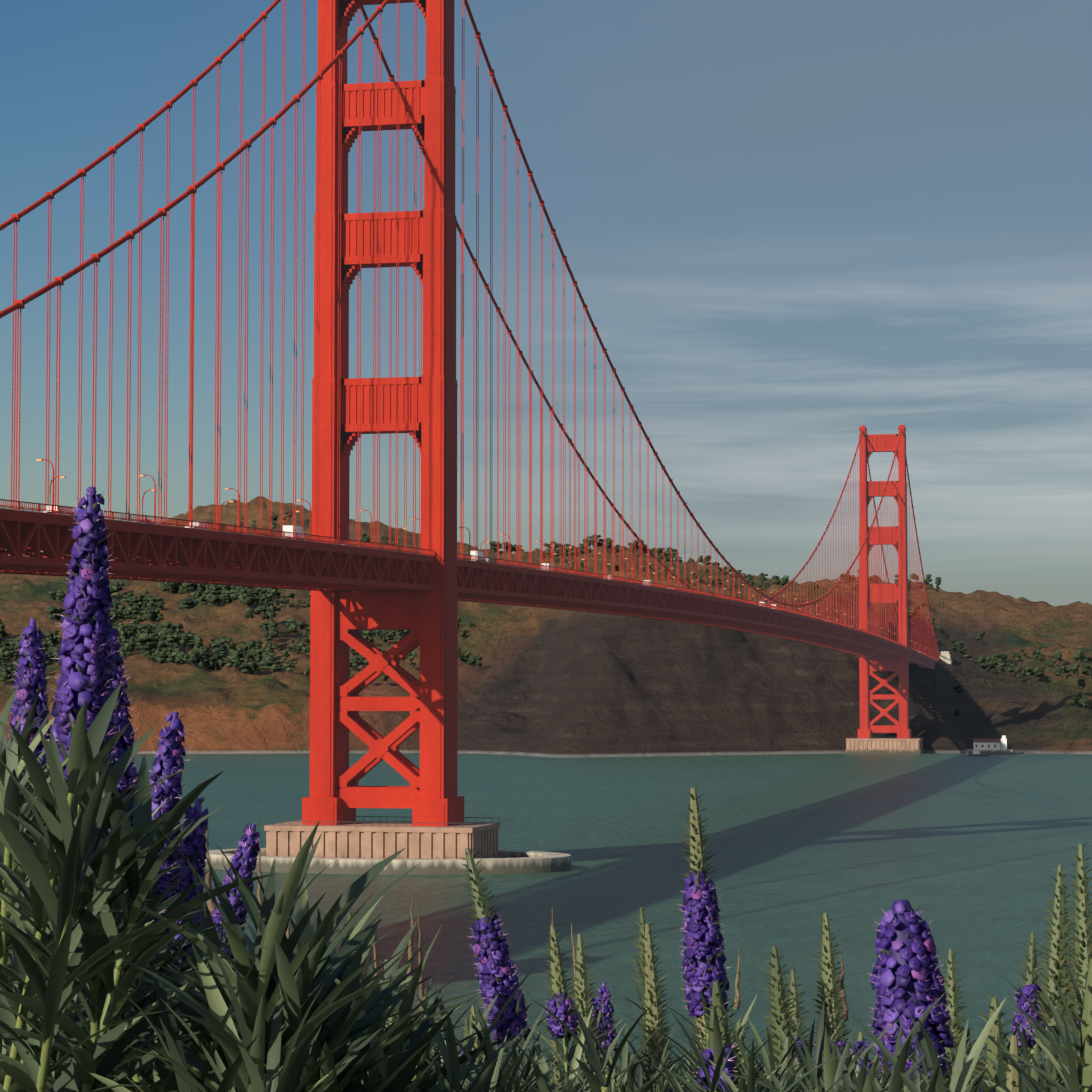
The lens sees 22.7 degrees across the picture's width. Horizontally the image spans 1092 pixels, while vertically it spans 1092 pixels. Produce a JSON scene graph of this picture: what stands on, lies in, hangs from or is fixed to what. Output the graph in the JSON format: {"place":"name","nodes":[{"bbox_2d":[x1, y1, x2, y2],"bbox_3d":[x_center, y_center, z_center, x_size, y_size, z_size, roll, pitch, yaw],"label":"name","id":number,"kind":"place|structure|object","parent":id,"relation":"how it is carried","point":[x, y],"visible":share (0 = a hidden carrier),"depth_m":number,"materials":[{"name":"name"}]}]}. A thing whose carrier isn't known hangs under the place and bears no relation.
{"place":"outdoors","nodes":[
{"label":"outdoors","id":0,"kind":"place"},
{"bbox_2d":[264,820,502,858],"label":"tower pier","id":1,"kind":"structure","parent":0,"point":[369,839],"depth_m":644.36,"materials":[{"name":"beige concrete"}]},
{"bbox_2d":[265,816,499,827],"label":"railing","id":2,"kind":"object","parent":1,"relation":"on","point":[376,822],"visible":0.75,"depth_m":646.66,"materials":[{"name":"red metal"}]},
{"bbox_2d":[0,487,1091,1091],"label":"echium","id":3,"kind":"object","parent":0,"point":[212,1025],"depth_m":3.48,"materials":[{"name":"plant"}]},
{"bbox_2d":[205,829,852,1019],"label":"echium dry stalks","id":4,"kind":"object","parent":3,"relation":"attached to","point":[210,903],"visible":0.5,"depth_m":8.81,"materials":[{"name":"brown plant"}]},
{"bbox_2d":[7,485,1077,1085],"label":"flower petals","id":5,"kind":"object","parent":3,"relation":"attached to","point":[467,937],"visible":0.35,"depth_m":5.43,"materials":[{"name":"purple plant"}]},
{"bbox_2d":[7,494,1091,1091],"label":"echium bracts","id":6,"kind":"object","parent":3,"relation":"attached to","point":[1057,950],"visible":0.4,"depth_m":6.85,"materials":[{"name":"green plant"}]},
{"bbox_2d":[0,496,1091,757],"bbox_3d":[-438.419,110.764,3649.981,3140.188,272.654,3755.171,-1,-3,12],"label":"headland terrain","id":7,"kind":"structure","parent":0,"point":[580,684],"depth_m":1972.79,"materials":[{"name":"brown soil"}]},
{"bbox_2d":[0,503,1091,717],"bbox_3d":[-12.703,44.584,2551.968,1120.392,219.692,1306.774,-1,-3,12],"label":"trees","id":8,"kind":"object","parent":7,"relation":"on","point":[149,634],"visible":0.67,"depth_m":2211.73,"materials":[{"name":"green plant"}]},
{"bbox_2d":[940,651,952,663],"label":"pylon","id":9,"kind":"object","parent":7,"relation":"on","point":[945,656],"visible":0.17,"depth_m":2232.44,"materials":[{"name":"grey concrete"}]},
{"bbox_2d":[0,0,1091,605],"label":"sky","id":10,"kind":"structure","parent":0,"point":[785,229],"materials":[{"name":"blue"}]},
{"bbox_2d":[104,753,1091,1091],"bbox_3d":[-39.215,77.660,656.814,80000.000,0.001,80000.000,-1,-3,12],"label":"water","id":11,"kind":"structure","parent":0,"point":[964,853],"depth_m":668.68,"materials":[{"name":"teal liquid"}]},
{"bbox_2d":[302,0,464,825],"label":"tower","id":12,"kind":"structure","parent":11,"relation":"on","point":[340,619],"depth_m":657.91,"materials":[{"name":"metal"}]},
{"bbox_2d":[205,848,570,874],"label":"pier fender","id":13,"kind":"object","parent":11,"relation":"on","point":[517,862],"visible":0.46,"depth_m":634.28,"materials":[{"name":"grey concrete"}]},
{"bbox_2d":[967,754,989,756],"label":"dock","id":14,"kind":"object","parent":11,"relation":"on","point":[981,755],"visible":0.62,"depth_m":1810.65,"materials":[{"name":"grey concrete"}]},
{"bbox_2d":[966,749,1013,754],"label":"lime point platform","id":15,"kind":"structure","parent":11,"relation":"on","point":[997,752],"depth_m":1866.37,"materials":[{"name":"grey concrete"}]},
{"bbox_2d":[973,735,1006,749],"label":"lighthouse building","id":16,"kind":"structure","parent":15,"relation":"on","point":[1002,745],"depth_m":1871.57,"materials":[{"name":"white paint"}]},
{"bbox_2d":[973,739,1000,747],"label":"roof","id":17,"kind":"structure","parent":16,"relation":"attached to","point":[987,740],"depth_m":1873.04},
{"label":"pylon","id":18,"kind":"object","parent":11,"relation":"on","visible":0},
{"bbox_2d":[0,459,938,668],"bbox_3d":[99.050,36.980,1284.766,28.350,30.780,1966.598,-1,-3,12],"label":"deck truss","id":19,"kind":"object","parent":18,"relation":"on","point":[267,562],"visible":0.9,"depth_m":599.70,"materials":[{"name":"red metal"}]},
{"bbox_2d":[36,459,921,645],"bbox_3d":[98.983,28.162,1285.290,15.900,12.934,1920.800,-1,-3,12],"label":"lamp heads","id":20,"kind":"object","parent":19,"relation":"on","point":[416,519],"visible":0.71,"depth_m":707.20,"materials":[{"name":"metal"}]},
{"bbox_2d":[0,0,939,656],"bbox_3d":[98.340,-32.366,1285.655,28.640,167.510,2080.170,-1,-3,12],"label":"cables","id":21,"kind":"object","parent":18,"relation":"attached to","point":[190,188],"visible":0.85,"depth_m":626.00,"materials":[{"name":"red metal"}]},
{"bbox_2d":[11,0,938,658],"bbox_3d":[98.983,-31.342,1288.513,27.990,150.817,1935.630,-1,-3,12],"label":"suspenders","id":22,"kind":"object","parent":21,"relation":"hanging from","point":[877,614],"visible":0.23,"depth_m":636.40,"materials":[{"name":"red metal"}]},
{"bbox_2d":[845,738,923,753],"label":"tower pier","id":23,"kind":"structure","parent":0,"point":[882,746],"depth_m":1891.75,"materials":[{"name":"beige concrete"}]},
{"bbox_2d":[857,425,911,738],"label":"tower","id":24,"kind":"structure","parent":23,"relation":"on","point":[870,490],"depth_m":1906.00,"materials":[{"name":"metal"}]},
{"bbox_2d":[869,736,919,738],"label":"railing","id":25,"kind":"object","parent":23,"relation":"on","point":[888,736],"visible":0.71,"depth_m":1918.44,"materials":[{"name":"red metal"}]},
{"bbox_3d":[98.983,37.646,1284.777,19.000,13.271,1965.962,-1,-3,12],"label":"roadway","id":26,"kind":"object","parent":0,"visible":0},
{"bbox_2d":[46,506,775,608],"bbox_3d":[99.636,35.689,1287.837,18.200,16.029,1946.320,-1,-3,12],"label":"vehicles","id":27,"kind":"object","parent":26,"relation":"on","point":[287,528],"visible":0.04,"depth_m":564.12,"materials":[{"name":"white metal"}]},
{"bbox_2d":[0,508,858,630],"bbox_3d":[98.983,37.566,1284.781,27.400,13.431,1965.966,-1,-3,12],"label":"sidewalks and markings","id":28,"kind":"object","parent":26,"relation":"on","point":[326,543],"visible":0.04,"depth_m":544.45,"materials":[{"name":"grey paint"}]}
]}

